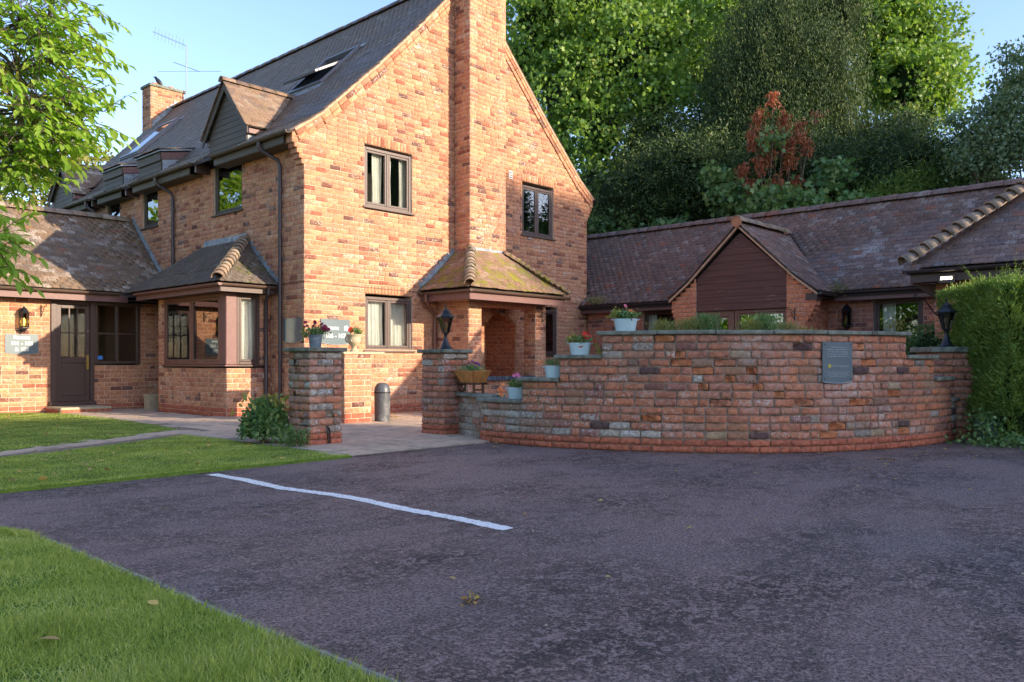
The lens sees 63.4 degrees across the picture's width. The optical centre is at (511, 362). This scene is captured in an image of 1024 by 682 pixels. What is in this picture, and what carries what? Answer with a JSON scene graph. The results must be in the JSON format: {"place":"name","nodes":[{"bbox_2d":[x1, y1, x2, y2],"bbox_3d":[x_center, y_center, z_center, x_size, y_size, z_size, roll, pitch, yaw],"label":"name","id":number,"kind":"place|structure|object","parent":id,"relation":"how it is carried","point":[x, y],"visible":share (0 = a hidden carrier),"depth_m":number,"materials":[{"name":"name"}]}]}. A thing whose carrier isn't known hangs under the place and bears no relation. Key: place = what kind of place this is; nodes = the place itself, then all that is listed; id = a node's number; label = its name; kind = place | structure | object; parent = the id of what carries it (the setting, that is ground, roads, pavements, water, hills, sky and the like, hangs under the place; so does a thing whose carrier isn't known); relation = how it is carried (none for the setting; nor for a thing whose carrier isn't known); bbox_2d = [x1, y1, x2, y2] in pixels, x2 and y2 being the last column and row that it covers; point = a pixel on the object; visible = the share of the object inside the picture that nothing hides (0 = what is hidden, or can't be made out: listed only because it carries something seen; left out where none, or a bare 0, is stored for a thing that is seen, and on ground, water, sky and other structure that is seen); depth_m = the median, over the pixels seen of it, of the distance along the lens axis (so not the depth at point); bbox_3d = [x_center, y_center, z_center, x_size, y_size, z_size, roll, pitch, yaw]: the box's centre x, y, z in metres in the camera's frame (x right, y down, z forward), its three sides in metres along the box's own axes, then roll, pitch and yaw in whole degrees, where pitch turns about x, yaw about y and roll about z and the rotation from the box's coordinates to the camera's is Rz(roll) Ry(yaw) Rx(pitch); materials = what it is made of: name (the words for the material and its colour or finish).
{"place":"outdoors","nodes":[
{"label":"outdoors","id":0,"kind":"place"},
{"bbox_2d":[0,412,179,451],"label":"lawn","id":1,"kind":"structure","parent":0,"point":[37,440],"depth_m":12.20,"materials":[{"name":"green plant"}]},
{"bbox_2d":[0,408,306,638],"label":"fallen leaves","id":2,"kind":"object","parent":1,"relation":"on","point":[155,602],"visible":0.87,"depth_m":8.09,"materials":[{"name":"brown plant"}]},
{"bbox_2d":[0,434,351,493],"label":"lawn","id":3,"kind":"structure","parent":0,"point":[100,475],"depth_m":8.18,"materials":[{"name":"green plant"}]},
{"bbox_2d":[0,525,408,681],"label":"lawn","id":4,"kind":"structure","parent":0,"point":[47,674],"depth_m":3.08,"materials":[{"name":"green plant"}]},
{"bbox_2d":[0,408,489,456],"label":"path","id":5,"kind":"structure","parent":0,"point":[398,433],"depth_m":11.35,"materials":[{"name":"grey concrete"}]},
{"bbox_2d":[143,394,158,408],"bbox_3d":[-7.616,0.843,17.572,0.300,0.335,0.300,0,0,43],"label":"stone planter","id":6,"kind":"object","parent":5,"relation":"on","point":[150,401],"visible":0.73,"depth_m":17.46,"materials":[{"name":"beige stone"}]},
{"bbox_2d":[230,392,293,442],"bbox_3d":[-3.081,0.687,10.242,0.764,0.649,0.806,0,0,43],"label":"leafy shrub","id":7,"kind":"object","parent":5,"relation":"on","point":[259,415],"visible":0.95,"depth_m":10.09,"materials":[{"name":"green plant"}]},
{"bbox_2d":[263,423,311,447],"bbox_3d":[-2.629,0.895,9.744,0.545,0.387,0.511,0,0,-29],"label":"wild herb","id":8,"kind":"object","parent":5,"relation":"on","point":[291,437],"visible":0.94,"depth_m":9.72,"materials":[{"name":"green plant"}]},
{"bbox_2d":[283,347,346,444],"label":"brick pillar","id":9,"kind":"structure","parent":5,"relation":"on","point":[315,386],"depth_m":10.09,"materials":[{"name":"brick"}]},
{"bbox_2d":[296,320,331,346],"bbox_3d":[-2.443,-0.353,10.222,0.409,0.345,0.395,0,0,43],"label":"planted bucket","id":10,"kind":"object","parent":9,"relation":"on","point":[315,336],"visible":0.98,"depth_m":10.15,"materials":[{"name":"metal"}]},
{"bbox_2d":[326,426,330,443],"bbox_3d":[-2.235,0.879,10.105,0.028,0.224,0.070,0,0,43],"label":"cable","id":11,"kind":"object","parent":9,"relation":"attached to","point":[329,438],"visible":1,"depth_m":10.10,"materials":[{"name":"black metal"}]},
{"bbox_2d":[47,0,596,416],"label":"brick house","id":12,"kind":"structure","parent":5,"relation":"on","point":[390,180],"depth_m":16.98,"materials":[{"name":"orange brick"}]},
{"bbox_2d":[108,203,119,215],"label":"window","id":13,"kind":"structure","parent":12,"relation":"in","point":[114,210],"depth_m":20.85,"materials":[{"name":"black glass"}]},
{"bbox_2d":[140,191,158,230],"bbox_3d":[-8.399,-3.606,19.316,0.900,1.002,0.140,0,0,43],"label":"window","id":14,"kind":"structure","parent":12,"relation":"in","point":[150,200],"depth_m":19.41,"materials":[{"name":"black glass"}]},
{"bbox_2d":[154,76,162,84],"bbox_3d":[-11.666,-9.237,27.447,0.419,0.440,0.152,0,0,-4],"label":"bird","id":15,"kind":"object","parent":12,"relation":"on","point":[158,81],"visible":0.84,"depth_m":27.39},
{"bbox_2d":[154,27,220,98],"bbox_3d":[-10.838,-9.825,27.694,2.220,2.671,0.176,0,0,-4],"label":"television aerial","id":16,"kind":"object","parent":12,"relation":"attached to","point":[186,71],"visible":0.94,"depth_m":27.68,"materials":[{"name":"metal"}]},
{"bbox_2d":[211,165,242,217],"bbox_3d":[-5.758,-3.556,16.862,1.250,1.102,0.140,0,0,43],"label":"window","id":17,"kind":"structure","parent":12,"relation":"in","point":[228,182],"depth_m":16.95,"materials":[{"name":"black glass"}]},
{"bbox_2d":[283,318,301,342],"bbox_3d":[-4.026,-0.583,15.193,0.621,0.454,0.015,0,0,43],"label":"plain sign","id":18,"kind":"object","parent":12,"relation":"attached to","point":[292,327],"visible":1,"depth_m":15.18,"materials":[{"name":"grey metal"}]},
{"bbox_2d":[321,319,349,344],"bbox_3d":[-3.281,-0.563,15.422,0.015,0.474,0.651,0,0,43],"label":"rooms sign","id":19,"kind":"object","parent":12,"relation":"attached to","point":[338,330],"visible":0.81,"depth_m":15.43,"materials":[{"name":"metal"}]},
{"bbox_2d":[362,146,414,215],"bbox_3d":[-2.690,-3.571,16.605,0.795,1.192,1.350,0,0,43],"label":"window","id":20,"kind":"structure","parent":12,"relation":"in","point":[387,175],"depth_m":16.66,"materials":[{"name":"clear glass"}]},
{"bbox_2d":[363,296,415,352],"bbox_3d":[-2.679,-0.736,16.616,0.795,1.082,1.340,0,0,43],"label":"window","id":21,"kind":"structure","parent":12,"relation":"in","point":[387,320],"depth_m":16.43,"materials":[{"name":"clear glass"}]},
{"bbox_2d":[521,185,555,240],"bbox_3d":[0.600,-3.536,19.665,0.140,1.202,1.230,0,0,43],"label":"window","id":22,"kind":"structure","parent":12,"relation":"in","point":[536,202],"depth_m":19.66,"materials":[{"name":"clear glass"}]},
{"bbox_2d":[546,310,555,356],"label":"window","id":23,"kind":"structure","parent":12,"relation":"in","point":[551,318],"depth_m":20.08,"materials":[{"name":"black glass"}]},
{"bbox_2d":[374,382,390,421],"bbox_3d":[-2.192,0.675,14.007,0.284,0.670,0.284,0,0,43],"label":"litter bin","id":24,"kind":"object","parent":5,"relation":"on","point":[382,392],"visible":0.93,"depth_m":13.90,"materials":[{"name":"grey metal"}]},
{"bbox_2d":[390,411,421,417],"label":"fallen leaves","id":25,"kind":"object","parent":5,"relation":"on","point":[407,412],"visible":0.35,"depth_m":15.54,"materials":[{"name":"brown plant"}]},
{"bbox_2d":[417,349,472,434],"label":"brick pillar","id":26,"kind":"structure","parent":5,"relation":"on","point":[440,406],"depth_m":11.52,"materials":[{"name":"brick"}]},
{"bbox_2d":[436,303,454,348],"bbox_3d":[-0.943,-0.511,11.768,0.236,0.660,0.272,0,0,26],"label":"post lantern","id":27,"kind":"object","parent":26,"relation":"on","point":[445,316],"visible":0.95,"depth_m":11.72,"materials":[{"name":"black metal"}]},
{"bbox_2d":[340,352,384,422],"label":"brick pier","id":28,"kind":"structure","parent":0,"point":[355,380],"depth_m":13.62,"materials":[{"name":"brick"}]},
{"bbox_2d":[345,325,362,351],"bbox_3d":[-2.619,-0.399,13.780,0.281,0.446,0.282,0,0,43],"label":"stone urn","id":29,"kind":"object","parent":28,"relation":"on","point":[354,341],"visible":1,"depth_m":13.72,"materials":[{"name":"beige stone"}]},
{"bbox_2d":[0,431,1023,681],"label":"tarmac","id":30,"kind":"structure","parent":0,"point":[912,523],"depth_m":4.31,"materials":[{"name":"grey asphalt"}]},
{"bbox_2d":[39,535,105,562],"bbox_3d":[-2.347,1.040,4.397,0.914,0.120,0.032,0,0,43],"label":"edging","id":31,"kind":"object","parent":30,"relation":"on","point":[73,549],"visible":0.2,"depth_m":4.34,"materials":[{"name":"concrete"}]},
{"bbox_2d":[105,562,196,598],"bbox_3d":[-1.661,1.040,3.769,0.914,0.120,0.032,0,0,43],"label":"edging","id":32,"kind":"object","parent":30,"relation":"on","point":[155,582],"visible":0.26,"depth_m":3.71,"materials":[{"name":"concrete"}]},
{"bbox_2d":[189,598,318,653],"bbox_3d":[-0.998,1.040,3.137,0.914,0.120,0.032,0,0,43],"label":"edging","id":33,"kind":"object","parent":30,"relation":"on","point":[224,611],"visible":0.19,"depth_m":3.11,"materials":[{"name":"concrete"}]},
{"bbox_2d":[317,650,399,681],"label":"edging","id":34,"kind":"object","parent":30,"relation":"on","point":[363,668],"visible":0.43,"depth_m":2.67,"materials":[{"name":"concrete"}]},
{"bbox_2d":[208,474,511,529],"bbox_3d":[-1.345,1.006,6.252,3.642,0.001,0.209,0,0,42],"label":"road marking","id":35,"kind":"object","parent":30,"relation":"on","point":[436,514],"visible":1,"depth_m":5.91,"materials":[{"name":"paint"}]},
{"bbox_2d":[460,589,482,606],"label":"fallen twig","id":36,"kind":"object","parent":30,"relation":"on","point":[469,599],"visible":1,"depth_m":3.46,"materials":[{"name":"brown plant"}]},
{"bbox_2d":[79,447,1023,664],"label":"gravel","id":37,"kind":"structure","parent":30,"relation":"on","point":[596,532],"depth_m":5.27,"materials":[{"name":"gravel"}]},
{"bbox_2d":[163,442,1021,578],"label":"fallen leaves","id":38,"kind":"object","parent":30,"relation":"on","point":[453,577],"visible":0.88,"depth_m":7.57,"materials":[{"name":"brown plant"}]},
{"bbox_2d":[455,330,959,452],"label":"curved brick wall","id":39,"kind":"structure","parent":30,"relation":"on","point":[724,391],"depth_m":9.40,"materials":[{"name":"brick"}]},
{"bbox_2d":[452,361,490,393],"bbox_3d":[-0.577,0.196,11.329,0.414,0.446,0.688,0,0,-33],"label":"wheelbarrow planter","id":40,"kind":"object","parent":39,"relation":"on","point":[473,375],"visible":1,"depth_m":11.18,"materials":[{"name":"brown wood"}]},
{"bbox_2d":[497,373,521,398],"bbox_3d":[0.055,0.290,10.283,0.361,0.322,0.351,0,0,43],"label":"potted plant","id":41,"kind":"object","parent":39,"relation":"on","point":[515,390],"visible":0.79,"depth_m":10.23,"materials":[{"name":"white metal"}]},
{"bbox_2d":[537,359,559,377],"bbox_3d":[0.494,0.048,9.947,0.446,0.266,0.388,0,0,43],"label":"planted trough","id":42,"kind":"object","parent":39,"relation":"on","point":[552,371],"visible":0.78,"depth_m":9.88,"materials":[{"name":"white metal"}]},
{"bbox_2d":[565,330,600,354],"bbox_3d":[0.831,-0.242,9.803,0.443,0.305,0.334,0,0,21],"label":"planted trough","id":43,"kind":"object","parent":39,"relation":"on","point":[578,345],"visible":1,"depth_m":9.73,"materials":[{"name":"white metal"}]},
{"bbox_2d":[595,341,601,354],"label":"iris plant","id":44,"kind":"object","parent":39,"relation":"on","point":[597,348],"visible":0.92,"depth_m":9.77,"materials":[{"name":"green plant"}]},
{"bbox_2d":[606,304,642,330],"bbox_3d":[1.318,-0.518,9.552,0.453,0.317,0.338,0,0,43],"label":"planted trough","id":45,"kind":"object","parent":39,"relation":"on","point":[624,321],"visible":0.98,"depth_m":9.52,"materials":[{"name":"white metal"}]},
{"bbox_2d":[822,342,852,383],"bbox_3d":[3.658,0.005,9.319,0.401,0.467,0.015,0,0,-17],"label":"notice sign","id":46,"kind":"object","parent":39,"relation":"attached to","point":[836,362],"visible":1,"depth_m":9.31,"materials":[{"name":"metal"}]},
{"bbox_2d":[546,178,1023,354],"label":"brick bungalow","id":47,"kind":"object","parent":30,"relation":"on","point":[730,269],"visible":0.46,"depth_m":17.26,"materials":[{"name":"brown tile"}]},
{"bbox_2d":[582,294,611,305],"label":"gutter weed","id":48,"kind":"object","parent":47,"relation":"on","point":[590,299],"visible":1,"depth_m":20.38,"materials":[{"name":"green plant"}]},
{"bbox_2d":[644,310,674,330],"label":"window","id":49,"kind":"structure","parent":47,"relation":"in","point":[649,316],"depth_m":19.84,"materials":[{"name":"black glass"}]},
{"bbox_2d":[698,311,754,329],"bbox_3d":[4.534,-0.055,17.692,1.000,2.024,0.745,0,0,43],"label":"glazed door","id":50,"kind":"structure","parent":47,"relation":"in","point":[729,316],"depth_m":17.36,"materials":[{"name":"brown glass"}]},
{"bbox_2d":[735,308,786,329],"bbox_3d":[5.266,-0.330,17.011,1.300,1.474,0.745,0,0,43],"label":"window","id":51,"kind":"structure","parent":47,"relation":"in","point":[783,311],"depth_m":16.87,"materials":[{"name":"brown glass"}]},
{"bbox_2d":[827,281,858,296],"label":"gutter weed","id":52,"kind":"object","parent":47,"relation":"on","point":[839,286],"visible":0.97,"depth_m":16.26,"materials":[{"name":"green plant"}]},
{"bbox_2d":[841,303,851,330],"bbox_3d":[6.637,-0.900,16.462,0.189,0.540,0.226,0,0,13],"label":"wall lantern","id":53,"kind":"object","parent":47,"relation":"attached to","point":[846,310],"depth_m":16.40,"materials":[{"name":"black metal"}]},
{"bbox_2d":[874,297,922,337],"bbox_3d":[7.660,-0.560,16.187,1.070,1.334,0.735,0,0,43],"label":"window","id":54,"kind":"structure","parent":47,"relation":"in","point":[899,307],"depth_m":16.20,"materials":[{"name":"clear glass"}]},
{"bbox_2d":[868,457,896,460],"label":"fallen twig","id":55,"kind":"object","parent":30,"relation":"on","point":[889,459],"visible":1,"depth_m":8.53,"materials":[{"name":"brown wood"}]},
{"bbox_2d":[882,315,942,354],"bbox_3d":[6.593,0.138,12.868,1.428,1.744,1.909,0,0,71],"label":"clipped shrub","id":56,"kind":"object","parent":30,"relation":"on","point":[928,339],"visible":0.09,"depth_m":12.71,"materials":[{"name":"green plant"}]},
{"bbox_2d":[910,347,974,439],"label":"brick pillar","id":57,"kind":"structure","parent":30,"relation":"on","point":[951,361],"depth_m":10.79,"materials":[{"name":"brick"}]},
{"bbox_2d":[935,297,957,346],"bbox_3d":[5.752,-0.531,10.981,0.236,0.660,0.272,0,0,9],"label":"post lantern","id":58,"kind":"object","parent":57,"relation":"on","point":[946,312],"visible":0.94,"depth_m":10.93,"materials":[{"name":"black metal"}]},
{"bbox_2d":[897,179,1023,338],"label":"hipped brick block","id":59,"kind":"structure","parent":30,"relation":"on","point":[991,242],"depth_m":12.37,"materials":[{"name":"tile"}]},
{"bbox_2d":[913,293,939,318],"bbox_3d":[6.243,-0.848,12.484,0.482,0.375,0.023,0,0,-16],"label":"hanging bracket","id":60,"kind":"object","parent":59,"relation":"attached to","point":[927,303],"visible":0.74,"depth_m":12.49,"materials":[{"name":"black metal"}]},
{"bbox_2d":[938,274,955,283],"bbox_3d":[6.388,-1.225,12.180,0.220,0.130,0.078,0,0,43],"label":"security light","id":61,"kind":"object","parent":59,"relation":"attached to","point":[945,278],"visible":1,"depth_m":12.15,"materials":[{"name":"plastic"}]},
{"bbox_2d":[932,429,1023,449],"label":"ground ivy","id":62,"kind":"object","parent":30,"relation":"on","point":[1006,440],"visible":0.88,"depth_m":9.89,"materials":[{"name":"green plant"}]},
{"bbox_2d":[934,253,1023,443],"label":"conifer hedge","id":63,"kind":"object","parent":30,"relation":"on","point":[988,324],"visible":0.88,"depth_m":10.24,"materials":[{"name":"green plant"}]},
{"bbox_2d":[958,406,1015,444],"bbox_3d":[5.835,0.811,10.162,0.640,0.571,0.642,0,0,18],"label":"ground ivy","id":64,"kind":"object","parent":30,"relation":"on","point":[983,424],"visible":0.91,"depth_m":10.12,"materials":[{"name":"green plant"}]},
{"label":"planting bed","id":65,"kind":"structure","parent":30,"relation":"on","visible":0},
{"bbox_2d":[645,317,689,330],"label":"garden plant","id":66,"kind":"object","parent":65,"relation":"on","point":[663,325],"visible":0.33,"depth_m":9.71,"materials":[{"name":"green plant"}]},
{"bbox_2d":[670,314,716,329],"bbox_3d":[2.151,-0.366,9.668,0.648,0.412,0.655,0,0,43],"label":"garden plant","id":67,"kind":"object","parent":65,"relation":"on","point":[688,323],"visible":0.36,"depth_m":9.60,"materials":[{"name":"green plant"}]},
{"bbox_2d":[689,312,730,329],"bbox_3d":[2.329,-0.384,9.646,0.539,0.455,0.515,0,0,43],"label":"garden plant","id":68,"kind":"object","parent":65,"relation":"on","point":[713,319],"visible":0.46,"depth_m":9.61,"materials":[{"name":"green plant"}]},
{"bbox_2d":[732,317,774,329],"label":"garden plant","id":69,"kind":"object","parent":65,"relation":"on","point":[749,324],"visible":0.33,"depth_m":9.58,"materials":[{"name":"green plant"}]},
{"bbox_2d":[741,311,788,329],"bbox_3d":[2.970,-0.379,9.636,0.640,0.478,0.667,0,0,43],"label":"garden plant","id":70,"kind":"object","parent":65,"relation":"on","point":[767,317],"visible":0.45,"depth_m":9.59,"materials":[{"name":"green plant"}]},
{"bbox_2d":[773,320,807,329],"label":"garden plant","id":71,"kind":"object","parent":65,"relation":"on","point":[789,326],"visible":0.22,"depth_m":9.64,"materials":[{"name":"green plant"}]},
{"bbox_2d":[0,0,1023,205],"label":"sky","id":72,"kind":"structure","parent":0,"point":[230,37],"materials":[{"name":"blue"}]},
{"label":"ground","id":73,"kind":"structure","parent":0,"visible":0},
{"bbox_2d":[0,95,113,206],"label":"garden tree","id":74,"kind":"object","parent":73,"relation":"on","point":[90,160],"visible":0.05,"depth_m":33.76,"materials":[{"name":"green plant"}]},
{"bbox_2d":[0,0,139,298],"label":"walnut tree","id":75,"kind":"object","parent":73,"relation":"on","point":[31,118],"visible":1,"depth_m":7.10,"materials":[{"name":"green plant"}]},
{"bbox_2d":[0,201,162,412],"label":"brick wing","id":76,"kind":"structure","parent":73,"relation":"on","point":[94,329],"depth_m":17.70,"materials":[{"name":"orange brick"}]},
{"bbox_2d":[5,334,37,353],"bbox_3d":[-9.766,-0.358,16.525,0.015,0.404,0.601,0,0,43],"label":"rooms sign","id":77,"kind":"object","parent":76,"relation":"attached to","point":[21,343],"visible":1,"depth_m":16.52,"materials":[{"name":"metal"}]},
{"bbox_2d":[18,306,29,332],"bbox_3d":[-9.692,-0.855,16.467,0.226,0.540,0.189,0,0,13],"label":"wall lantern","id":78,"kind":"object","parent":76,"relation":"attached to","point":[23,312],"depth_m":16.41,"materials":[{"name":"black metal"}]},
{"bbox_2d":[94,301,139,363],"bbox_3d":[-8.527,-0.630,17.899,0.100,1.320,0.960,0,0,43],"label":"window","id":79,"kind":"structure","parent":76,"relation":"in","point":[137,306],"depth_m":17.89,"materials":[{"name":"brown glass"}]},
{"bbox_2d":[506,0,739,231],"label":"sycamore tree","id":80,"kind":"object","parent":73,"relation":"on","point":[573,56],"visible":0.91,"depth_m":27.20,"materials":[{"name":"green plant"}]},
{"bbox_2d":[644,0,814,131],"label":"sycamore tree","id":81,"kind":"object","parent":73,"relation":"on","point":[726,4],"visible":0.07,"depth_m":32.42,"materials":[{"name":"green plant"}]},
{"bbox_2d":[587,126,876,234],"bbox_3d":[5.356,-2.413,22.141,8.207,7.050,3.286,0,0,26],"label":"young sycamore","id":82,"kind":"object","parent":73,"relation":"on","point":[765,199],"visible":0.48,"depth_m":21.10,"materials":[{"name":"green plant"}]},
{"bbox_2d":[733,91,828,208],"bbox_3d":[6.776,-2.879,21.003,2.389,7.986,0.657,0,0,0],"label":"copper leaved tree","id":83,"kind":"object","parent":73,"relation":"on","point":[763,162],"visible":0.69,"depth_m":20.96,"materials":[{"name":"red plant"}]},
{"bbox_2d":[679,0,892,163],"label":"yew tree","id":84,"kind":"object","parent":73,"relation":"on","point":[794,54],"visible":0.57,"depth_m":25.30,"materials":[{"name":"green plant"}]},
{"bbox_2d":[579,95,1022,233],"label":"dark shrub tree","id":85,"kind":"object","parent":73,"relation":"on","point":[658,181],"visible":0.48,"depth_m":23.15,"materials":[{"name":"green plant"}]},
{"bbox_2d":[800,0,997,140],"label":"sycamore tree","id":86,"kind":"object","parent":73,"relation":"on","point":[915,60],"visible":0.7,"depth_m":31.61,"materials":[{"name":"green plant"}]},
{"bbox_2d":[862,101,940,152],"bbox_3d":[10.378,-3.267,24.844,4.261,8.770,5.054,0,0,43],"label":"yew tree","id":87,"kind":"object","parent":73,"relation":"on","point":[911,116],"visible":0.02,"depth_m":24.31,"materials":[{"name":"green plant"}]},
{"bbox_2d":[829,131,1011,201],"bbox_3d":[10.244,-2.583,21.576,5.150,7.391,3.236,0,0,-20],"label":"larch tree","id":88,"kind":"object","parent":73,"relation":"on","point":[899,189],"visible":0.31,"depth_m":21.16,"materials":[{"name":"green plant"}]},
{"bbox_2d":[930,35,1023,184],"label":"willow tree","id":89,"kind":"object","parent":73,"relation":"on","point":[992,151],"visible":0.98,"depth_m":19.81,"materials":[{"name":"green plant"}]}
]}

